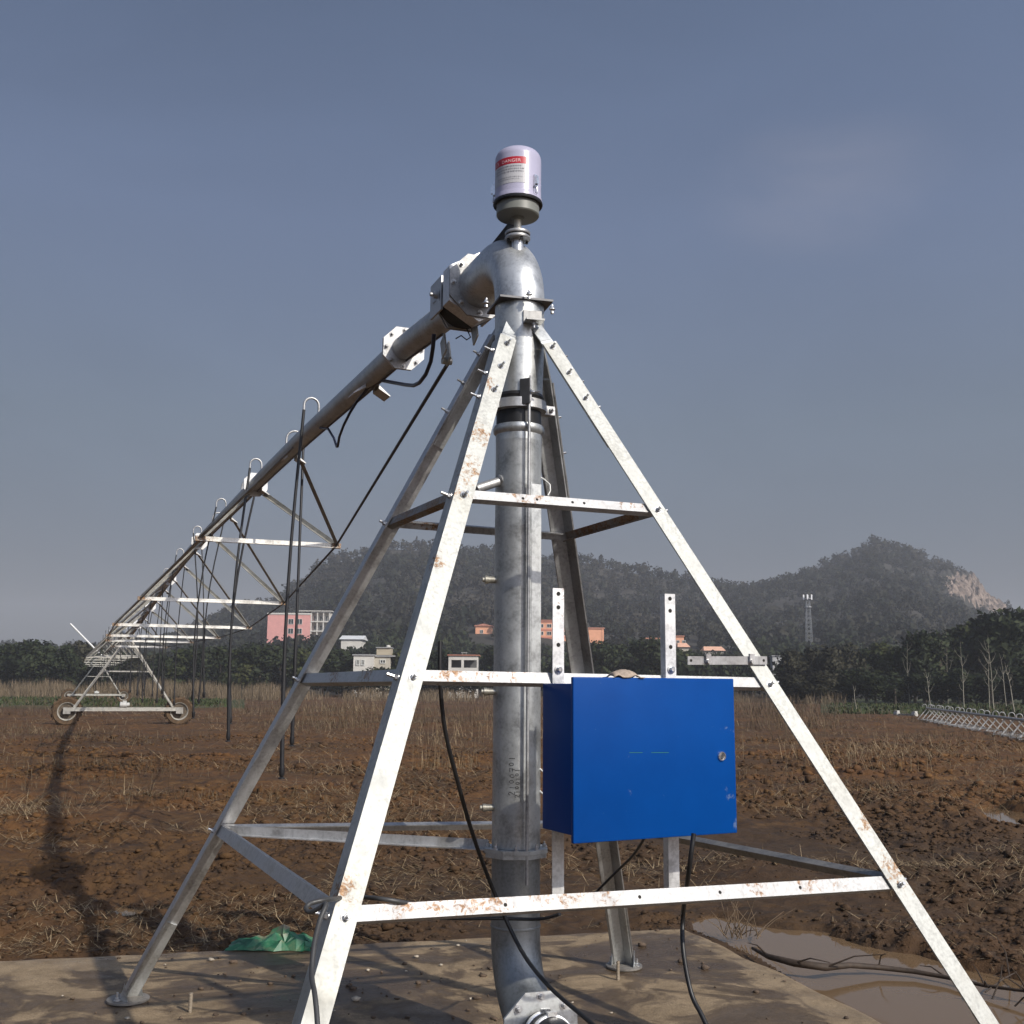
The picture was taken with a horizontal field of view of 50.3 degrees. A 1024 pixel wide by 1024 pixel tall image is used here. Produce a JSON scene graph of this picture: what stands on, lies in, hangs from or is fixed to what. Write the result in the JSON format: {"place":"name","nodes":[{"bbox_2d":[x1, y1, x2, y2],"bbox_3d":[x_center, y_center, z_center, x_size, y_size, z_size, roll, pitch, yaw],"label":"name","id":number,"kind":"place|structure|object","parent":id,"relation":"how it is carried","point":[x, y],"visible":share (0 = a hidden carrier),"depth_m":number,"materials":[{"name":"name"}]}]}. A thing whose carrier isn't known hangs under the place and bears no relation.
{"place":"outdoors","nodes":[
{"label":"outdoors","id":0,"kind":"place"},
{"bbox_2d":[0,691,1023,980],"bbox_3d":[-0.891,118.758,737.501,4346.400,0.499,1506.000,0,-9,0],"label":"ground","id":1,"kind":"structure","parent":0,"point":[748,833],"depth_m":12.14,"materials":[{"name":"soil"}]},
{"bbox_2d":[0,643,19,688],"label":"tree","id":2,"kind":"object","parent":1,"relation":"on","point":[5,676],"visible":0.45,"depth_m":140.39,"materials":[{"name":"green plant"}]},
{"bbox_2d":[1,638,54,692],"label":"tree","id":3,"kind":"object","parent":1,"relation":"on","point":[25,660],"visible":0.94,"depth_m":137.44,"materials":[{"name":"green plant"}]},
{"bbox_2d":[28,643,58,688],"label":"tree","id":4,"kind":"object","parent":1,"relation":"on","point":[45,661],"visible":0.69,"depth_m":138.56,"materials":[{"name":"green plant"}]},
{"bbox_2d":[44,644,86,690],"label":"tree","id":5,"kind":"object","parent":1,"relation":"on","point":[66,665],"visible":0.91,"depth_m":139.04,"materials":[{"name":"green plant"}]},
{"bbox_2d":[58,639,105,690],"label":"tree","id":6,"kind":"object","parent":1,"relation":"on","point":[83,650],"visible":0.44,"depth_m":144.78,"materials":[{"name":"green plant"}]},
{"bbox_2d":[61,658,130,701],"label":"drive tower","id":7,"kind":"structure","parent":1,"relation":"on","point":[123,695],"depth_m":86.53,"materials":[{"name":"metal"}]},
{"bbox_2d":[70,623,142,693],"bbox_3d":[-23.909,8.038,64.713,3.243,4.971,48.636,4,-10,-23],"label":"irrigation span","id":8,"kind":"object","parent":7,"relation":"on","point":[100,647],"visible":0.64,"depth_m":60.04,"materials":[{"name":"metal"}]},
{"bbox_2d":[85,649,114,687],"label":"tree","id":9,"kind":"object","parent":1,"relation":"on","point":[109,681],"visible":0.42,"depth_m":142.72,"materials":[{"name":"green plant"}]},
{"bbox_2d":[106,651,133,687],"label":"tree","id":10,"kind":"object","parent":1,"relation":"on","point":[117,674],"visible":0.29,"depth_m":144.65,"materials":[{"name":"green plant"}]},
{"bbox_2d":[50,633,191,724],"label":"drive tower","id":11,"kind":"structure","parent":1,"relation":"on","point":[67,710],"depth_m":41.45,"materials":[{"name":"metal"}]},
{"bbox_2d":[106,905,150,915],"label":"puddle water","id":12,"kind":"structure","parent":1,"relation":"on","point":[128,910],"depth_m":8.14,"materials":[{"name":"brown liquid"}]},
{"bbox_2d":[121,650,155,685],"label":"tree","id":13,"kind":"object","parent":1,"relation":"on","point":[134,667],"visible":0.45,"depth_m":140.88,"materials":[{"name":"green plant"}]},
{"bbox_2d":[143,652,173,685],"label":"tree","id":14,"kind":"object","parent":1,"relation":"on","point":[156,666],"visible":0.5,"depth_m":138.98,"materials":[{"name":"green plant"}]},
{"bbox_2d":[161,647,197,688],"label":"tree","id":15,"kind":"object","parent":1,"relation":"on","point":[181,669],"visible":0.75,"depth_m":139.37,"materials":[{"name":"green plant"}]},
{"bbox_2d":[180,645,222,685],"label":"tree","id":16,"kind":"object","parent":1,"relation":"on","point":[209,665],"visible":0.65,"depth_m":140.19,"materials":[{"name":"green plant"}]},
{"bbox_2d":[210,644,242,690],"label":"tree","id":17,"kind":"object","parent":1,"relation":"on","point":[220,676],"visible":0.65,"depth_m":141.23,"materials":[{"name":"green plant"}]},
{"bbox_2d":[227,646,260,693],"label":"tree","id":18,"kind":"object","parent":1,"relation":"on","point":[243,670],"visible":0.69,"depth_m":142.78,"materials":[{"name":"green plant"}]},
{"bbox_2d":[237,641,282,688],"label":"tree","id":19,"kind":"object","parent":1,"relation":"on","point":[262,651],"visible":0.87,"depth_m":143.13,"materials":[{"name":"green plant"}]},
{"bbox_2d":[263,646,290,692],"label":"tree","id":20,"kind":"object","parent":1,"relation":"on","point":[276,670],"visible":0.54,"depth_m":144.48,"materials":[{"name":"green plant"}]},
{"bbox_2d":[280,647,310,691],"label":"tree","id":21,"kind":"object","parent":1,"relation":"on","point":[303,654],"visible":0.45,"depth_m":140.51,"materials":[{"name":"green plant"}]},
{"bbox_2d":[308,646,341,695],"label":"tree","id":22,"kind":"object","parent":1,"relation":"on","point":[325,666],"visible":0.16,"depth_m":143.02,"materials":[{"name":"green plant"}]},
{"bbox_2d":[325,649,353,696],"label":"tree","id":23,"kind":"object","parent":1,"relation":"on","point":[344,662],"visible":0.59,"depth_m":139.14,"materials":[{"name":"green plant"}]},
{"bbox_2d":[339,686,375,697],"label":"shrub","id":24,"kind":"object","parent":1,"relation":"on","point":[355,688],"visible":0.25,"depth_m":130.07,"materials":[{"name":"green plant"}]},
{"bbox_2d":[352,645,394,694],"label":"farm house","id":25,"kind":"structure","parent":1,"relation":"on","point":[382,657],"depth_m":137.51,"materials":[{"name":"paint"}]},
{"bbox_2d":[362,666,394,694],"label":"shrub","id":26,"kind":"object","parent":1,"relation":"on","point":[383,687],"visible":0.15,"depth_m":131.03,"materials":[{"name":"green plant"}]},
{"bbox_2d":[390,649,400,669],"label":"tree","id":27,"kind":"object","parent":1,"relation":"on","point":[395,659],"visible":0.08,"depth_m":138.42,"materials":[{"name":"green plant"}]},
{"bbox_2d":[0,675,845,704],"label":"dry reeds","id":28,"kind":"object","parent":1,"relation":"on","point":[47,689],"visible":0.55,"depth_m":108.61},
{"bbox_2d":[0,929,880,1023],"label":"concrete slab","id":29,"kind":"structure","parent":1,"relation":"on","point":[654,990],"depth_m":5.84,"materials":[{"name":"concrete"}]},
{"bbox_2d":[188,992,192,1012],"bbox_3d":[-1.585,2.427,5.378,0.021,0.110,0.020,0,-9,0],"label":"steel stake","id":30,"kind":"object","parent":29,"relation":"on","point":[190,1000],"visible":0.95,"depth_m":5.37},
{"bbox_2d":[224,924,312,951],"bbox_3d":[-1.465,2.607,6.728,0.549,0.127,0.300,0,-9,0],"label":"plastic sheet","id":31,"kind":"object","parent":29,"relation":"on","point":[283,937],"visible":0.94,"depth_m":6.64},
{"bbox_2d":[61,940,612,1018],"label":"pale chips","id":32,"kind":"object","parent":29,"relation":"on","point":[355,998],"visible":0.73,"depth_m":5.60,"materials":[{"name":"stone"}]},
{"bbox_2d":[0,929,848,1023],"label":"mud crumbs","id":33,"kind":"object","parent":29,"relation":"on","point":[642,944],"visible":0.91,"depth_m":5.86,"materials":[{"name":"soil"}]},
{"bbox_2d":[106,300,998,1023],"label":"pivot tower","id":34,"kind":"structure","parent":29,"relation":"on","point":[508,372],"depth_m":4.93,"materials":[{"name":"metal"}]},
{"bbox_2d":[106,240,554,778],"bbox_3d":[-7.360,2.713,23.573,2.600,3.554,40.223,4,-10,-21],"label":"irrigation span","id":35,"kind":"object","parent":34,"relation":"attached to","point":[468,293],"visible":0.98,"depth_m":9.83,"materials":[{"name":"metal"}]},
{"bbox_2d":[319,334,435,447],"bbox_3d":[-1.063,-0.820,8.134,0.138,0.374,3.444,4,-10,-22],"label":"power cable","id":36,"kind":"object","parent":35,"relation":"hanging from","point":[426,372],"visible":1,"depth_m":7.71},
{"bbox_2d":[491,145,542,249],"bbox_3d":[-0.052,-1.506,5.630,0.252,0.620,0.572,6,-11,-33],"label":"collector ring","id":37,"kind":"object","parent":35,"relation":"attached to","point":[516,194],"visible":0.98,"depth_m":5.44,"materials":[{"name":"metal"}]},
{"bbox_2d":[304,895,410,1023],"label":"leg cable","id":38,"kind":"object","parent":34,"relation":"attached to","point":[323,905],"visible":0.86,"depth_m":3.23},
{"bbox_2d":[438,641,594,1023],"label":"ground cable","id":39,"kind":"object","parent":34,"relation":"attached to","point":[577,1011],"visible":0.92,"depth_m":4.32,"materials":[{"name":"black rubber"}]},
{"bbox_2d":[439,912,560,920],"bbox_3d":[-0.176,1.639,4.424,0.722,0.090,0.215,2,-9,-12],"label":"tie wire","id":40,"kind":"object","parent":39,"relation":"attached to","point":[521,918],"visible":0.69,"depth_m":4.52,"materials":[{"name":"metal"}]},
{"bbox_2d":[524,1008,568,1023],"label":"flange","id":41,"kind":"object","parent":34,"relation":"attached to","point":[545,1016],"visible":1,"depth_m":4.46,"materials":[{"name":"silver metal"}]},
{"bbox_2d":[543,677,736,843],"bbox_3d":[0.493,0.939,4.216,0.734,0.590,0.266,5,-10,-27],"label":"control cabinet","id":42,"kind":"object","parent":34,"relation":"attached to","point":[635,758],"visible":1,"depth_m":4.09,"materials":[{"name":"blue metal"}]},
{"bbox_2d":[595,839,644,891],"bbox_3d":[0.491,1.556,4.799,0.059,0.349,0.585,3,-9,-18],"label":"back cable","id":43,"kind":"object","parent":42,"relation":"attached to","point":[620,867],"visible":0.88,"depth_m":4.86,"materials":[{"name":"black rubber"}]},
{"bbox_2d":[606,669,644,677],"bbox_3d":[0.422,0.612,4.131,0.135,0.034,0.085,5,-10,-27],"label":"work glove","id":44,"kind":"object","parent":42,"relation":"on","point":[624,673],"visible":0.94,"depth_m":4.11,"materials":[{"name":"fabric"}]},
{"bbox_2d":[680,833,707,1023],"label":"cabinet cable","id":45,"kind":"object","parent":42,"relation":"hanging from","point":[682,937],"visible":0.91,"depth_m":4.16,"materials":[{"name":"black rubber"}]},
{"bbox_2d":[425,649,455,694],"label":"tree","id":46,"kind":"object","parent":1,"relation":"on","point":[433,663],"visible":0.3,"depth_m":139.91,"materials":[{"name":"green plant"}]},
{"bbox_2d":[2,622,900,696],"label":"woodland","id":47,"kind":"object","parent":1,"relation":"on","point":[395,640],"visible":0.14,"depth_m":221.90,"materials":[{"name":"green plant"}]},
{"bbox_2d":[443,685,469,697],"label":"shrub","id":48,"kind":"object","parent":1,"relation":"on","point":[454,688],"visible":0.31,"depth_m":130.40,"materials":[{"name":"green plant"}]},
{"bbox_2d":[447,652,480,697],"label":"farm house","id":49,"kind":"structure","parent":1,"relation":"on","point":[463,662],"depth_m":136.82,"materials":[{"name":"paint"}]},
{"bbox_2d":[461,686,488,696],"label":"shrub","id":50,"kind":"object","parent":1,"relation":"on","point":[474,687],"visible":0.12,"depth_m":130.70,"materials":[{"name":"green plant"}]},
{"bbox_2d":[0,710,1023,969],"bbox_3d":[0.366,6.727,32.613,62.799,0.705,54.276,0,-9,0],"label":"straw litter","id":51,"kind":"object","parent":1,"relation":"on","point":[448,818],"visible":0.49,"depth_m":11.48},
{"bbox_2d":[0,696,1023,814],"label":"dry weeds","id":52,"kind":"object","parent":1,"relation":"on","point":[486,708],"visible":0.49,"depth_m":38.29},
{"bbox_2d":[0,698,1023,890],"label":"straw tufts","id":53,"kind":"object","parent":1,"relation":"on","point":[126,793],"visible":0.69,"depth_m":20.31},
{"bbox_2d":[0,695,1023,717],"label":"green crop","id":54,"kind":"object","parent":1,"relation":"on","point":[905,707],"visible":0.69,"depth_m":83.66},
{"bbox_2d":[0,732,1023,971],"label":"soil clods","id":55,"kind":"object","parent":1,"relation":"on","point":[894,810],"visible":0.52,"depth_m":11.17,"materials":[{"name":"soil"}]},
{"bbox_2d":[590,640,626,673],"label":"tree","id":56,"kind":"object","parent":1,"relation":"on","point":[603,654],"visible":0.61,"depth_m":149.93,"materials":[{"name":"green plant"}]},
{"bbox_2d":[630,636,676,674],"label":"tree","id":57,"kind":"object","parent":1,"relation":"on","point":[649,655],"visible":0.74,"depth_m":148.58,"materials":[{"name":"green plant"}]},
{"bbox_2d":[650,648,688,674],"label":"tree","id":58,"kind":"object","parent":1,"relation":"on","point":[678,655],"visible":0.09,"depth_m":160.48,"materials":[{"name":"green plant"}]},
{"bbox_2d":[677,650,702,675],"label":"tree","id":59,"kind":"object","parent":1,"relation":"on","point":[690,654],"visible":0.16,"depth_m":161.79,"materials":[{"name":"green plant"}]},
{"bbox_2d":[703,900,795,939],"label":"dead twigs","id":60,"kind":"object","parent":1,"relation":"on","point":[739,928],"visible":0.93,"depth_m":7.21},
{"bbox_2d":[769,655,781,675],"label":"farm house","id":61,"kind":"structure","parent":1,"relation":"on","point":[773,658],"depth_m":168.54,"materials":[{"name":"white concrete"}]},
{"bbox_2d":[777,674,806,702],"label":"shrub","id":62,"kind":"object","parent":1,"relation":"on","point":[790,680],"visible":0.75,"depth_m":110.30,"materials":[{"name":"green plant"}]},
{"bbox_2d":[774,649,810,701],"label":"tree","id":63,"kind":"object","parent":1,"relation":"on","point":[792,662],"visible":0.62,"depth_m":119.00,"materials":[{"name":"green plant"}]},
{"bbox_2d":[797,644,827,679],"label":"tree","id":64,"kind":"object","parent":1,"relation":"on","point":[811,655],"visible":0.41,"depth_m":124.09,"materials":[{"name":"green plant"}]},
{"bbox_2d":[790,670,840,703],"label":"shrub","id":65,"kind":"object","parent":1,"relation":"on","point":[820,685],"visible":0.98,"depth_m":106.53,"materials":[{"name":"green plant"}]},
{"bbox_2d":[812,646,846,699],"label":"tree","id":66,"kind":"object","parent":1,"relation":"on","point":[831,660],"visible":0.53,"depth_m":120.44,"materials":[{"name":"green plant"}]},
{"bbox_2d":[825,672,849,700],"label":"shrub","id":67,"kind":"object","parent":1,"relation":"on","point":[834,688],"visible":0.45,"depth_m":111.16,"materials":[{"name":"green plant"}]},
{"bbox_2d":[829,642,874,701],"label":"tree","id":68,"kind":"object","parent":1,"relation":"on","point":[852,656],"visible":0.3,"depth_m":128.09,"materials":[{"name":"green plant"}]},
{"bbox_2d":[835,668,872,702],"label":"shrub","id":69,"kind":"object","parent":1,"relation":"on","point":[851,683],"visible":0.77,"depth_m":110.68,"materials":[{"name":"green plant"}]},
{"bbox_2d":[692,917,1023,1023],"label":"puddle water","id":70,"kind":"structure","parent":1,"relation":"on","point":[884,997],"depth_m":6.29,"materials":[{"name":"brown liquid"}]},
{"bbox_2d":[749,934,1023,1006],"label":"fallen branch","id":71,"kind":"object","parent":70,"relation":"on","point":[828,966],"visible":0.99,"depth_m":6.31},
{"bbox_2d":[847,648,878,701],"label":"tree","id":72,"kind":"object","parent":1,"relation":"on","point":[869,662],"visible":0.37,"depth_m":128.05,"materials":[{"name":"green plant"}]},
{"bbox_2d":[866,640,893,701],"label":"tree","id":73,"kind":"object","parent":1,"relation":"on","point":[880,648],"visible":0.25,"depth_m":127.90,"materials":[{"name":"green plant"}]},
{"bbox_2d":[881,671,907,703],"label":"shrub","id":74,"kind":"object","parent":1,"relation":"on","point":[895,696],"visible":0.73,"depth_m":108.52,"materials":[{"name":"green plant"}]},
{"bbox_2d":[873,646,916,702],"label":"tree","id":75,"kind":"object","parent":1,"relation":"on","point":[887,660],"visible":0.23,"depth_m":120.06,"materials":[{"name":"green plant"}]},
{"bbox_2d":[896,677,917,703],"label":"shrub","id":76,"kind":"object","parent":1,"relation":"on","point":[903,688],"visible":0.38,"depth_m":111.97,"materials":[{"name":"green plant"}]},
{"bbox_2d":[900,672,944,703],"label":"shrub","id":77,"kind":"object","parent":1,"relation":"on","point":[919,683],"visible":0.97,"depth_m":108.66,"materials":[{"name":"green plant"}]},
{"bbox_2d":[893,629,952,703],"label":"tree","id":78,"kind":"object","parent":1,"relation":"on","point":[929,650],"visible":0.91,"depth_m":116.31,"materials":[{"name":"green plant"}]},
{"bbox_2d":[926,670,948,703],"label":"shrub","id":79,"kind":"object","parent":1,"relation":"on","point":[941,698],"visible":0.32,"depth_m":109.99,"materials":[{"name":"green plant"}]},
{"bbox_2d":[921,633,955,696],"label":"tree","id":80,"kind":"object","parent":1,"relation":"on","point":[948,659],"visible":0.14,"depth_m":120.85,"materials":[{"name":"green plant"}]},
{"bbox_2d":[931,629,967,701],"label":"tree","id":81,"kind":"object","parent":1,"relation":"on","point":[957,661],"visible":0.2,"depth_m":129.36,"materials":[{"name":"green plant"}]},
{"bbox_2d":[933,668,982,704],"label":"shrub","id":82,"kind":"object","parent":1,"relation":"on","point":[954,680],"visible":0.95,"depth_m":107.09,"materials":[{"name":"green plant"}]},
{"bbox_2d":[937,621,980,701],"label":"tree","id":83,"kind":"object","parent":1,"relation":"on","point":[963,629],"visible":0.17,"depth_m":129.75,"materials":[{"name":"green plant"}]},
{"bbox_2d":[918,704,1023,739],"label":"irrigation span","id":84,"kind":"object","parent":1,"relation":"on","point":[987,716],"visible":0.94,"depth_m":42.97,"materials":[{"name":"metal"}]},
{"bbox_2d":[966,672,999,703],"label":"shrub","id":85,"kind":"object","parent":1,"relation":"on","point":[977,674],"visible":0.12,"depth_m":111.50,"materials":[{"name":"green plant"}]},
{"bbox_2d":[972,669,1003,704],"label":"shrub","id":86,"kind":"object","parent":1,"relation":"on","point":[983,693],"visible":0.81,"depth_m":107.45,"materials":[{"name":"green plant"}]},
{"bbox_2d":[956,608,1023,703],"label":"tree","id":87,"kind":"object","parent":1,"relation":"on","point":[1017,619],"visible":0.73,"depth_m":118.78,"materials":[{"name":"green plant"}]},
{"bbox_2d":[959,614,1023,703],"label":"tree","id":88,"kind":"object","parent":1,"relation":"on","point":[980,666],"visible":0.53,"depth_m":118.86,"materials":[{"name":"green plant"}]},
{"bbox_2d":[980,642,1002,707],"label":"bare tree","id":89,"kind":"object","parent":1,"relation":"on","point":[991,676],"visible":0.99,"depth_m":81.17,"materials":[{"name":"grey plant"}]},
{"bbox_2d":[980,808,1023,823],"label":"puddle water","id":90,"kind":"structure","parent":1,"relation":"on","point":[1013,817],"depth_m":14.51,"materials":[{"name":"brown liquid"}]},
{"bbox_2d":[994,674,1022,704],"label":"shrub","id":91,"kind":"object","parent":1,"relation":"on","point":[1001,689],"visible":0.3,"depth_m":111.62,"materials":[{"name":"green plant"}]},
{"bbox_2d":[997,665,1023,704],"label":"shrub","id":92,"kind":"object","parent":1,"relation":"on","point":[1017,675],"visible":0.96,"depth_m":108.56,"materials":[{"name":"green plant"}]},
{"bbox_2d":[0,0,1023,645],"label":"sky","id":93,"kind":"structure","parent":0,"point":[777,246],"materials":[{"name":"blue"}]},
{"bbox_2d":[80,548,1005,698],"bbox_3d":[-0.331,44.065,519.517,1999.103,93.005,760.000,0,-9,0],"label":"hills","id":94,"kind":"structure","parent":0,"point":[967,587],"depth_m":493.45,"materials":[{"name":"plant"}]},
{"bbox_2d":[267,610,333,642],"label":"school building","id":95,"kind":"structure","parent":94,"relation":"on","point":[314,622],"depth_m":298.96,"materials":[{"name":"pink concrete"}]},
{"bbox_2d":[340,636,367,649],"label":"shed","id":96,"kind":"structure","parent":94,"relation":"on","point":[357,642],"depth_m":228.77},
{"bbox_2d":[474,624,492,633],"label":"apartment block","id":97,"kind":"structure","parent":94,"relation":"on","point":[483,629],"depth_m":298.60,"materials":[{"name":"orange concrete"}]},
{"bbox_2d":[478,645,493,671],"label":"tree","id":98,"kind":"object","parent":94,"relation":"on","point":[489,659],"visible":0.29,"depth_m":157.35,"materials":[{"name":"green plant"}]},
{"bbox_2d":[0,534,1015,654],"bbox_3d":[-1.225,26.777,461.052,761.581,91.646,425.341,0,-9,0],"label":"hillside forest","id":99,"kind":"object","parent":94,"relation":"on","point":[759,620],"visible":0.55,"depth_m":419.28,"materials":[{"name":"green plant"}]},
{"bbox_2d":[541,620,565,640],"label":"apartment block","id":100,"kind":"structure","parent":94,"relation":"on","point":[546,628],"depth_m":298.54,"materials":[{"name":"orange concrete"}]},
{"bbox_2d":[588,628,604,643],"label":"apartment block","id":101,"kind":"structure","parent":94,"relation":"on","point":[595,634],"depth_m":298.47,"materials":[{"name":"concrete"}]},
{"bbox_2d":[611,643,638,668],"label":"tree","id":102,"kind":"object","parent":94,"relation":"on","point":[626,655],"visible":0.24,"depth_m":156.74,"materials":[{"name":"green plant"}]},
{"bbox_2d":[676,643,689,650],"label":"house","id":103,"kind":"structure","parent":94,"relation":"on","point":[684,646],"depth_m":278.38,"materials":[{"name":"ceramic"}]},
{"bbox_2d":[700,646,725,654],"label":"house","id":104,"kind":"structure","parent":94,"relation":"on","point":[706,649],"depth_m":278.72,"materials":[{"name":"ceramic"}]},
{"bbox_2d":[803,594,812,644],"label":"phone mast","id":105,"kind":"object","parent":94,"relation":"on","point":[807,599],"visible":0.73,"depth_m":329.06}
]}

